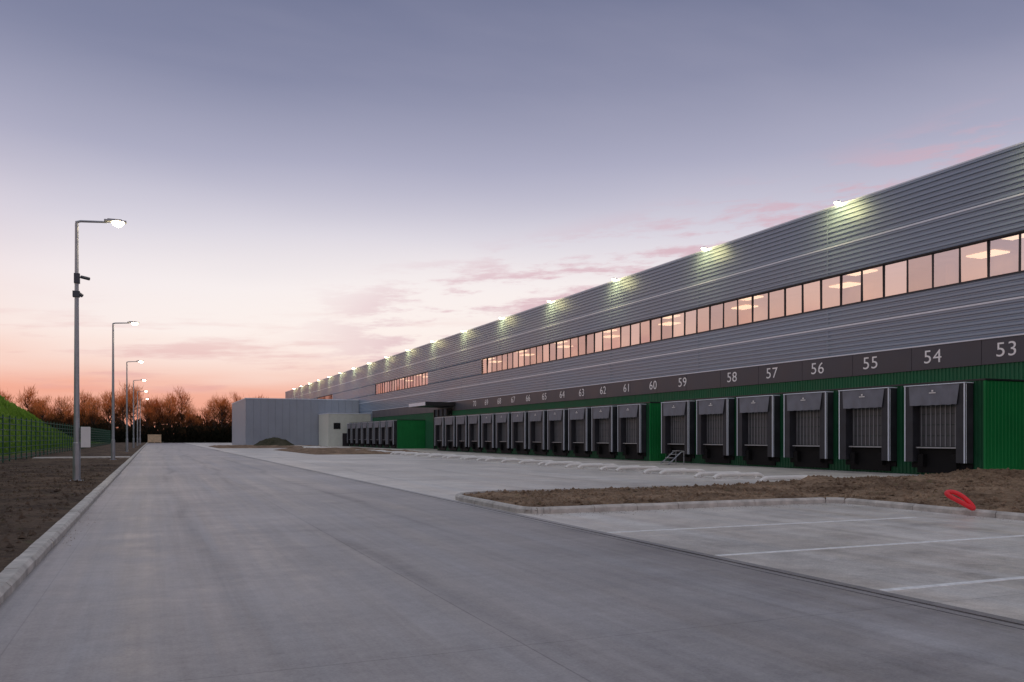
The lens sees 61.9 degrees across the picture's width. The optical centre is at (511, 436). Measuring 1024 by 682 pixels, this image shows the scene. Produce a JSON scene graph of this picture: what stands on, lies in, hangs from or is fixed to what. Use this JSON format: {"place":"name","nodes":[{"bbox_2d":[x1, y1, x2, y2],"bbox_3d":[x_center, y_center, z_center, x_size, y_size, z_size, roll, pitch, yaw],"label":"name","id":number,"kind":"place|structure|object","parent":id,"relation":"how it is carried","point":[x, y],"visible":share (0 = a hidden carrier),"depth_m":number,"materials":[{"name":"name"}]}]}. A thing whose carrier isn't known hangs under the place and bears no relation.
{"place":"outdoors","nodes":[
{"label":"outdoors","id":0,"kind":"place"},
{"bbox_2d":[0,395,104,457],"bbox_3d":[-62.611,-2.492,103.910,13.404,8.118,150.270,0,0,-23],"label":"grass","id":1,"kind":"structure","parent":0,"point":[13,407],"depth_m":95.95,"materials":[{"name":"green plant"}]},
{"bbox_2d":[0,457,128,571],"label":"verge","id":2,"kind":"structure","parent":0,"point":[10,556],"depth_m":22.67,"materials":[{"name":"soil"}]},
{"bbox_2d":[70,218,126,480],"bbox_3d":[-14.231,-3.000,29.376,1.750,9.040,0.411,0,0,-23],"label":"street lamp","id":3,"kind":"object","parent":2,"relation":"on","point":[85,431],"visible":0.97,"depth_m":29.07,"materials":[{"name":"metal"}]},
{"bbox_2d":[111,321,138,459],"bbox_3d":[-25.230,-3.000,55.565,1.750,9.040,0.400,0,0,-23],"label":"street lamp","id":4,"kind":"object","parent":2,"relation":"on","point":[113,424],"visible":0.98,"depth_m":55.25,"materials":[{"name":"metal"}]},
{"bbox_2d":[10,442,145,457],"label":"verge","id":5,"kind":"structure","parent":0,"point":[102,450],"depth_m":85.39,"materials":[{"name":"soil"}]},
{"bbox_2d":[0,415,110,462],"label":"fence","id":6,"kind":"object","parent":5,"relation":"on","point":[96,438],"visible":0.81,"depth_m":65.55,"materials":[{"name":"green metal"}]},
{"bbox_2d":[126,360,143,451],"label":"street lamp","id":7,"kind":"object","parent":5,"relation":"on","point":[140,361],"visible":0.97,"depth_m":83.83,"materials":[{"name":"metal"}]},
{"bbox_2d":[132,379,145,447],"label":"street lamp","id":8,"kind":"object","parent":5,"relation":"on","point":[133,444],"visible":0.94,"depth_m":111.48,"materials":[{"name":"metal"}]},
{"bbox_2d":[32,456,129,458],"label":"pavement","id":9,"kind":"structure","parent":0,"point":[82,457],"depth_m":59.20,"materials":[{"name":"concrete"}]},
{"bbox_2d":[209,445,326,447],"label":"soil","id":10,"kind":"structure","parent":0,"point":[253,446],"depth_m":121.51,"materials":[{"name":"brown soil"}]},
{"bbox_2d":[254,437,293,445],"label":"dirt heap","id":11,"kind":"object","parent":10,"relation":"on","point":[275,441],"visible":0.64,"depth_m":132.49,"materials":[{"name":"soil"}]},
{"bbox_2d":[276,447,427,454],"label":"soil","id":12,"kind":"structure","parent":0,"point":[333,451],"depth_m":83.11,"materials":[{"name":"brown soil"}]},
{"bbox_2d":[0,443,1023,681],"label":"road","id":13,"kind":"structure","parent":0,"point":[179,562],"depth_m":8.08,"materials":[{"name":"concrete"}]},
{"bbox_2d":[148,435,160,442],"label":"pallet crate","id":14,"kind":"object","parent":13,"relation":"on","point":[154,438],"visible":0.95,"depth_m":207.66,"materials":[{"name":"beige wood"}]},
{"bbox_2d":[0,0,1023,426],"label":"sky","id":15,"kind":"structure","parent":0,"point":[305,192],"materials":[{"name":"purple"}]},
{"bbox_2d":[186,443,1023,620],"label":"yard pavement","id":16,"kind":"structure","parent":0,"point":[894,566],"depth_m":15.53,"materials":[{"name":"concrete"}]},
{"bbox_2d":[232,398,358,445],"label":"office block","id":17,"kind":"structure","parent":16,"relation":"on","point":[292,421],"depth_m":147.03,"materials":[{"name":"metal"}]},
{"bbox_2d":[318,413,370,445],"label":"annex","id":18,"kind":"object","parent":16,"relation":"on","point":[332,429],"visible":0.62,"depth_m":141.22,"materials":[{"name":"metal"}]},
{"bbox_2d":[518,460,552,463],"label":"wheel guide","id":19,"kind":"object","parent":16,"relation":"on","point":[530,461],"visible":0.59,"depth_m":49.79,"materials":[{"name":"grey metal"}]},
{"bbox_2d":[544,462,580,465],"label":"wheel guide","id":20,"kind":"object","parent":16,"relation":"on","point":[557,463],"visible":0.62,"depth_m":46.31,"materials":[{"name":"grey metal"}]},
{"bbox_2d":[565,463,602,467],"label":"wheel guide","id":21,"kind":"object","parent":16,"relation":"on","point":[572,465],"visible":0.56,"depth_m":43.69,"materials":[{"name":"silver metal"}]},
{"bbox_2d":[577,464,617,468],"bbox_3d":[4.348,1.507,43.042,2.394,0.264,0.280,0,0,-24],"label":"wheel guide","id":22,"kind":"object","parent":16,"relation":"on","point":[590,465],"visible":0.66,"depth_m":42.87,"materials":[{"name":"silver metal"}]},
{"bbox_2d":[599,465,643,470],"bbox_3d":[5.221,1.507,40.480,2.394,0.264,0.280,0,0,-22],"label":"wheel guide","id":23,"kind":"object","parent":16,"relation":"on","point":[607,467],"visible":0.5,"depth_m":40.18,"materials":[{"name":"silver metal"}]},
{"bbox_2d":[615,466,658,470],"bbox_3d":[5.855,1.507,39.607,2.394,0.264,0.280,0,0,-22],"label":"wheel guide","id":24,"kind":"object","parent":16,"relation":"on","point":[622,468],"visible":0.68,"depth_m":39.49,"materials":[{"name":"silver metal"}]},
{"bbox_2d":[285,141,1023,474],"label":"warehouse","id":25,"kind":"structure","parent":16,"relation":"on","point":[881,331],"depth_m":47.73,"materials":[{"name":"paint"}]},
{"bbox_2d":[482,358,486,373],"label":"window","id":26,"kind":"structure","parent":25,"relation":"in","point":[484,361],"depth_m":94.20,"materials":[{"name":"pink glass"}]},
{"bbox_2d":[487,357,491,372],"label":"window","id":27,"kind":"structure","parent":25,"relation":"in","point":[489,360],"depth_m":92.87,"materials":[{"name":"pink glass"}]},
{"bbox_2d":[496,355,501,370],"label":"window","id":28,"kind":"structure","parent":25,"relation":"in","point":[498,358],"depth_m":90.21,"materials":[{"name":"pink glass"}]},
{"bbox_2d":[502,354,506,369],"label":"window","id":29,"kind":"structure","parent":25,"relation":"in","point":[504,356],"depth_m":88.88,"materials":[{"name":"pink glass"}]},
{"bbox_2d":[507,352,511,368],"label":"window","id":30,"kind":"structure","parent":25,"relation":"in","point":[509,355],"depth_m":87.63,"materials":[{"name":"pink glass"}]},
{"bbox_2d":[512,351,517,367],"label":"window","id":31,"kind":"structure","parent":25,"relation":"in","point":[514,354],"depth_m":86.16,"materials":[{"name":"pink glass"}]},
{"bbox_2d":[518,349,523,366],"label":"window","id":32,"kind":"structure","parent":25,"relation":"in","point":[521,352],"depth_m":84.83,"materials":[{"name":"pink glass"}]},
{"bbox_2d":[524,348,529,365],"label":"window","id":33,"kind":"structure","parent":25,"relation":"in","point":[526,351],"depth_m":83.50,"materials":[{"name":"pink glass"}]},
{"bbox_2d":[530,347,535,364],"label":"window","id":34,"kind":"structure","parent":25,"relation":"in","point":[532,350],"depth_m":82.12,"materials":[{"name":"pink glass"}]},
{"bbox_2d":[536,345,541,363],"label":"window","id":35,"kind":"structure","parent":25,"relation":"in","point":[538,348],"depth_m":80.81,"materials":[{"name":"pink glass"}]},
{"bbox_2d":[542,344,548,361],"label":"window","id":36,"kind":"structure","parent":25,"relation":"in","point":[545,348],"depth_m":79.55,"materials":[{"name":"pink glass"}]},
{"bbox_2d":[549,342,555,360],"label":"window","id":37,"kind":"structure","parent":25,"relation":"in","point":[552,346],"depth_m":78.19,"materials":[{"name":"pink glass"}]},
{"bbox_2d":[556,340,562,359],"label":"window","id":38,"kind":"structure","parent":25,"relation":"in","point":[559,345],"depth_m":76.84,"materials":[{"name":"pink glass"}]},
{"bbox_2d":[563,339,569,357],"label":"window","id":39,"kind":"structure","parent":25,"relation":"in","point":[566,343],"depth_m":75.49,"materials":[{"name":"pink glass"}]},
{"bbox_2d":[570,337,577,356],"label":"window","id":40,"kind":"structure","parent":25,"relation":"in","point":[573,341],"depth_m":74.12,"materials":[{"name":"pink glass"}]},
{"bbox_2d":[578,335,585,355],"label":"window","id":41,"kind":"structure","parent":25,"relation":"in","point":[581,339],"depth_m":72.70,"materials":[{"name":"pink glass"}]},
{"bbox_2d":[586,333,593,353],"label":"window","id":42,"kind":"structure","parent":25,"relation":"in","point":[589,337],"depth_m":71.43,"materials":[{"name":"pink glass"}]},
{"bbox_2d":[594,331,601,352],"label":"window","id":43,"kind":"structure","parent":25,"relation":"in","point":[598,335],"depth_m":70.10,"materials":[{"name":"pink glass"}]},
{"bbox_2d":[602,329,610,350],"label":"window","id":44,"kind":"structure","parent":25,"relation":"in","point":[606,334],"depth_m":68.83,"materials":[{"name":"pink glass"}]},
{"bbox_2d":[611,327,619,348],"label":"window","id":45,"kind":"structure","parent":25,"relation":"in","point":[615,332],"depth_m":67.48,"materials":[{"name":"pink glass"}]},
{"bbox_2d":[620,325,629,347],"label":"window","id":46,"kind":"structure","parent":25,"relation":"in","point":[624,330],"depth_m":66.12,"materials":[{"name":"pink glass"}]},
{"bbox_2d":[630,322,639,345],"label":"window","id":47,"kind":"structure","parent":25,"relation":"in","point":[634,328],"depth_m":64.73,"materials":[{"name":"pink glass"}]},
{"bbox_2d":[640,320,649,343],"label":"window","id":48,"kind":"structure","parent":25,"relation":"in","point":[644,325],"depth_m":63.38,"materials":[{"name":"pink glass"}]},
{"bbox_2d":[650,317,660,341],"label":"window","id":49,"kind":"structure","parent":25,"relation":"in","point":[655,324],"depth_m":62.12,"materials":[{"name":"pink glass"}]},
{"bbox_2d":[661,315,671,339],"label":"window","id":50,"kind":"structure","parent":25,"relation":"in","point":[666,321],"depth_m":60.80,"materials":[{"name":"pink glass"}]},
{"bbox_2d":[672,312,683,337],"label":"window","id":51,"kind":"structure","parent":25,"relation":"in","point":[677,319],"depth_m":59.44,"materials":[{"name":"pink glass"}]},
{"bbox_2d":[684,309,695,334],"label":"window","id":52,"kind":"structure","parent":25,"relation":"in","point":[689,316],"depth_m":58.12,"materials":[{"name":"pink glass"}]},
{"bbox_2d":[696,306,709,332],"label":"window","id":53,"kind":"structure","parent":25,"relation":"in","point":[702,314],"depth_m":56.81,"materials":[{"name":"pink glass"}]},
{"bbox_2d":[709,303,722,330],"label":"window","id":54,"kind":"structure","parent":25,"relation":"in","point":[716,311],"depth_m":55.43,"materials":[{"name":"pink glass"}]},
{"bbox_2d":[723,299,736,327],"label":"window","id":55,"kind":"structure","parent":25,"relation":"in","point":[730,307],"depth_m":54.07,"materials":[{"name":"pink glass"}]},
{"bbox_2d":[737,296,751,324],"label":"window","id":56,"kind":"structure","parent":25,"relation":"in","point":[744,305],"depth_m":52.75,"materials":[{"name":"pink glass"}]},
{"bbox_2d":[752,292,767,321],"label":"window","id":57,"kind":"structure","parent":25,"relation":"in","point":[759,301],"depth_m":51.40,"materials":[{"name":"pink glass"}]},
{"bbox_2d":[768,288,784,318],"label":"window","id":58,"kind":"structure","parent":25,"relation":"in","point":[776,298],"depth_m":50.05,"materials":[{"name":"pink glass"}]},
{"bbox_2d":[785,284,801,315],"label":"window","id":59,"kind":"structure","parent":25,"relation":"in","point":[793,294],"depth_m":48.72,"materials":[{"name":"pink glass"}]},
{"bbox_2d":[802,280,820,312],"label":"window","id":60,"kind":"structure","parent":25,"relation":"in","point":[811,291],"depth_m":47.38,"materials":[{"name":"pink glass"}]},
{"bbox_2d":[821,275,840,308],"bbox_3d":[17.212,-7.765,46.031,0.105,1.650,1.453,0,0,-22],"label":"window","id":61,"kind":"structure","parent":25,"relation":"in","point":[831,286],"depth_m":46.00,"materials":[{"name":"pink glass"}]},
{"bbox_2d":[841,270,860,304],"bbox_3d":[17.784,-7.765,44.699,0.105,1.650,1.453,1,0,-22],"label":"window","id":62,"kind":"structure","parent":25,"relation":"in","point":[850,282],"depth_m":44.70,"materials":[{"name":"clear glass"}]},
{"bbox_2d":[861,265,882,301],"bbox_3d":[18.329,-7.765,43.355,0.105,1.650,1.452,-1,0,-22],"label":"window","id":63,"kind":"structure","parent":25,"relation":"in","point":[871,278],"depth_m":43.37,"materials":[{"name":"clear glass"}]},
{"bbox_2d":[883,259,906,296],"bbox_3d":[18.900,-7.765,42.022,0.105,1.650,1.453,0,0,-23],"label":"window","id":64,"kind":"structure","parent":25,"relation":"in","point":[895,273],"depth_m":42.03,"materials":[{"name":"pink glass"}]},
{"bbox_2d":[907,253,931,292],"bbox_3d":[19.455,-7.765,40.683,0.105,1.650,1.452,-1,0,-24],"label":"window","id":65,"kind":"structure","parent":25,"relation":"in","point":[919,269],"depth_m":40.70,"materials":[{"name":"clear glass"}]},
{"bbox_2d":[932,247,958,287],"bbox_3d":[20.027,-7.765,39.350,0.105,1.650,1.452,0,0,-23],"label":"window","id":66,"kind":"structure","parent":25,"relation":"in","point":[945,264],"depth_m":39.38,"materials":[{"name":"clear glass"}]},
{"bbox_2d":[959,240,987,282],"bbox_3d":[20.574,-7.765,38.007,0.105,1.650,1.452,-1,0,-22],"label":"window","id":67,"kind":"structure","parent":25,"relation":"in","point":[973,258],"depth_m":38.01,"materials":[{"name":"clear glass"}]},
{"bbox_2d":[988,233,1018,276],"bbox_3d":[21.157,-7.765,36.679,0.105,1.650,1.452,1,0,-23],"label":"window","id":68,"kind":"structure","parent":25,"relation":"in","point":[1003,252],"depth_m":36.70,"materials":[{"name":"clear glass"}]},
{"bbox_2d":[1019,232,1023,271],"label":"window","id":69,"kind":"structure","parent":25,"relation":"in","point":[1021,235],"depth_m":35.94,"materials":[{"name":"clear glass"}]},
{"bbox_2d":[643,468,689,473],"bbox_3d":[6.726,1.507,37.045,2.394,0.264,0.280,0,0,-22],"label":"wheel guide","id":70,"kind":"object","parent":16,"relation":"on","point":[651,470],"visible":0.49,"depth_m":36.78,"materials":[{"name":"silver metal"}]},
{"bbox_2d":[660,450,683,464],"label":"metal steps","id":71,"kind":"structure","parent":16,"relation":"on","point":[675,454],"depth_m":48.88,"materials":[{"name":"metal"}]},
{"bbox_2d":[658,469,705,474],"bbox_3d":[7.232,1.507,36.118,2.394,0.264,0.280,0,0,-23],"label":"wheel guide","id":72,"kind":"object","parent":16,"relation":"on","point":[667,471],"visible":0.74,"depth_m":35.98,"materials":[{"name":"silver metal"}]},
{"bbox_2d":[694,471,743,477],"bbox_3d":[8.163,1.507,33.581,2.394,0.264,0.280,0,0,-24],"label":"wheel guide","id":73,"kind":"object","parent":16,"relation":"on","point":[701,474],"visible":0.54,"depth_m":33.32,"materials":[{"name":"silver metal"}]},
{"bbox_2d":[712,472,764,478],"bbox_3d":[8.678,1.507,32.658,2.394,0.264,0.280,0,0,-23],"label":"wheel guide","id":74,"kind":"object","parent":16,"relation":"on","point":[739,474],"visible":0.94,"depth_m":32.58,"materials":[{"name":"silver metal"}]},
{"bbox_2d":[455,484,1023,520],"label":"kerb","id":75,"kind":"structure","parent":16,"relation":"on","point":[461,497],"depth_m":18.86,"materials":[{"name":"concrete"}]},
{"bbox_2d":[944,489,975,510],"bbox_3d":[9.043,1.282,17.231,0.571,0.412,0.229,0,0,24],"label":"hose","id":76,"kind":"object","parent":75,"relation":"on","point":[967,503],"visible":1,"depth_m":17.18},
{"bbox_2d":[607,517,917,532],"bbox_3d":[4.793,1.598,15.549,6.920,0.004,0.110,0,0,-23],"label":"parking line","id":77,"kind":"object","parent":16,"relation":"on","point":[759,525],"visible":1,"depth_m":15.33,"materials":[{"name":"white paint"}]},
{"bbox_2d":[759,475,806,481],"bbox_3d":[9.697,1.507,30.158,2.394,0.264,0.280,0,0,-24],"label":"wheel guide","id":78,"kind":"object","parent":16,"relation":"on","point":[785,478],"visible":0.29,"depth_m":30.04,"materials":[{"name":"silver metal"}]},
{"bbox_2d":[716,535,1023,555],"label":"parking line","id":79,"kind":"object","parent":16,"relation":"on","point":[865,545],"visible":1,"depth_m":12.41,"materials":[{"name":"white paint"}]},
{"bbox_2d":[878,576,1023,590],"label":"parking line","id":80,"kind":"object","parent":16,"relation":"on","point":[950,584],"visible":1,"depth_m":9.22,"materials":[{"name":"white paint"}]},
{"bbox_2d":[463,468,1023,512],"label":"soil","id":81,"kind":"structure","parent":0,"point":[921,480],"depth_m":21.67,"materials":[{"name":"brown soil"}]},
{"label":"ground","id":82,"kind":"structure","parent":0,"visible":0},
{"bbox_2d":[15,385,41,414],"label":"tree","id":83,"kind":"object","parent":82,"relation":"on","point":[30,395],"visible":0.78,"depth_m":239.99,"materials":[{"name":"brown plant"}]},
{"bbox_2d":[31,395,55,420],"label":"tree","id":84,"kind":"object","parent":82,"relation":"on","point":[43,412],"visible":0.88,"depth_m":221.53,"materials":[{"name":"brown plant"}]},
{"bbox_2d":[40,405,59,426],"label":"tree","id":85,"kind":"object","parent":82,"relation":"on","point":[53,414],"visible":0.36,"depth_m":243.91,"materials":[{"name":"brown plant"}]},
{"bbox_2d":[50,396,73,423],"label":"tree","id":86,"kind":"object","parent":82,"relation":"on","point":[58,400],"visible":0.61,"depth_m":245.87,"materials":[{"name":"brown plant"}]},
{"bbox_2d":[60,402,81,424],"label":"tree","id":87,"kind":"object","parent":82,"relation":"on","point":[70,418],"visible":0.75,"depth_m":225.45,"materials":[{"name":"brown plant"}]},
{"bbox_2d":[0,442,147,604],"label":"kerb","id":88,"kind":"structure","parent":82,"relation":"on","point":[14,573],"depth_m":11.95,"materials":[{"name":"concrete"}]},
{"bbox_2d":[73,387,95,424],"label":"tree","id":89,"kind":"object","parent":82,"relation":"on","point":[84,400],"visible":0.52,"depth_m":235.00,"materials":[{"name":"brown plant"}]},
{"bbox_2d":[81,397,107,424],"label":"tree","id":90,"kind":"object","parent":82,"relation":"on","point":[96,416],"visible":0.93,"depth_m":225.55,"materials":[{"name":"brown plant"}]},
{"bbox_2d":[87,393,107,424],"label":"tree","id":91,"kind":"object","parent":82,"relation":"on","point":[97,406],"visible":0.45,"depth_m":239.83,"materials":[{"name":"brown plant"}]},
{"bbox_2d":[97,389,117,428],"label":"tree","id":92,"kind":"object","parent":82,"relation":"on","point":[106,394],"visible":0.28,"depth_m":251.27,"materials":[{"name":"brown plant"}]},
{"bbox_2d":[99,390,121,428],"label":"tree","id":93,"kind":"object","parent":82,"relation":"on","point":[107,411],"visible":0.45,"depth_m":243.39,"materials":[{"name":"brown plant"}]},
{"bbox_2d":[109,390,138,442],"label":"tree","id":94,"kind":"object","parent":82,"relation":"on","point":[121,404],"visible":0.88,"depth_m":228.13,"materials":[{"name":"brown plant"}]},
{"bbox_2d":[111,381,144,425],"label":"tree","id":95,"kind":"object","parent":82,"relation":"on","point":[124,389],"visible":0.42,"depth_m":239.13,"materials":[{"name":"brown plant"}]},
{"bbox_2d":[119,389,143,422],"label":"tree","id":96,"kind":"object","parent":82,"relation":"on","point":[135,404],"visible":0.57,"depth_m":235.33,"materials":[{"name":"brown plant"}]},
{"bbox_2d":[43,419,231,442],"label":"undergrowth","id":97,"kind":"object","parent":82,"relation":"on","point":[208,434],"visible":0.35,"depth_m":226.04,"materials":[{"name":"black plant"}]},
{"bbox_2d":[44,413,231,438],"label":"thicket","id":98,"kind":"object","parent":82,"relation":"on","point":[103,424],"visible":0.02,"depth_m":264.46,"materials":[{"name":"brown plant"}]},
{"bbox_2d":[136,403,158,427],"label":"tree","id":99,"kind":"object","parent":82,"relation":"on","point":[148,412],"visible":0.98,"depth_m":233.38,"materials":[{"name":"brown plant"}]},
{"bbox_2d":[138,397,162,432],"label":"tree","id":100,"kind":"object","parent":82,"relation":"on","point":[144,404],"visible":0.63,"depth_m":236.56,"materials":[{"name":"brown plant"}]},
{"bbox_2d":[151,398,169,432],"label":"tree","id":101,"kind":"object","parent":82,"relation":"on","point":[160,405],"visible":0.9,"depth_m":238.12,"materials":[{"name":"brown plant"}]},
{"bbox_2d":[158,397,180,433],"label":"tree","id":102,"kind":"object","parent":82,"relation":"on","point":[168,420],"visible":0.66,"depth_m":244.60,"materials":[{"name":"brown plant"}]},
{"bbox_2d":[159,393,183,439],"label":"tree","id":103,"kind":"object","parent":82,"relation":"on","point":[171,397],"visible":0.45,"depth_m":254.96,"materials":[{"name":"brown plant"}]},
{"bbox_2d":[168,387,191,427],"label":"tree","id":104,"kind":"object","parent":82,"relation":"on","point":[183,401],"visible":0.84,"depth_m":256.49,"materials":[{"name":"brown plant"}]},
{"bbox_2d":[180,404,199,427],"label":"tree","id":105,"kind":"object","parent":82,"relation":"on","point":[190,415],"visible":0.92,"depth_m":240.08,"materials":[{"name":"brown plant"}]},
{"bbox_2d":[197,405,216,426],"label":"tree","id":106,"kind":"object","parent":82,"relation":"on","point":[208,421],"visible":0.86,"depth_m":248.59,"materials":[{"name":"brown plant"}]},
{"bbox_2d":[205,395,219,427],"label":"tree","id":107,"kind":"object","parent":82,"relation":"on","point":[210,408],"visible":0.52,"depth_m":255.04,"materials":[{"name":"brown plant"}]},
{"bbox_2d":[208,394,233,427],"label":"tree","id":108,"kind":"object","parent":82,"relation":"on","point":[223,408],"visible":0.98,"depth_m":236.39,"materials":[{"name":"brown plant"}]},
{"bbox_2d":[185,443,1023,629],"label":"drainage channel","id":109,"kind":"object","parent":82,"relation":"on","point":[997,619],"visible":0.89,"depth_m":10.21,"materials":[{"name":"concrete"}]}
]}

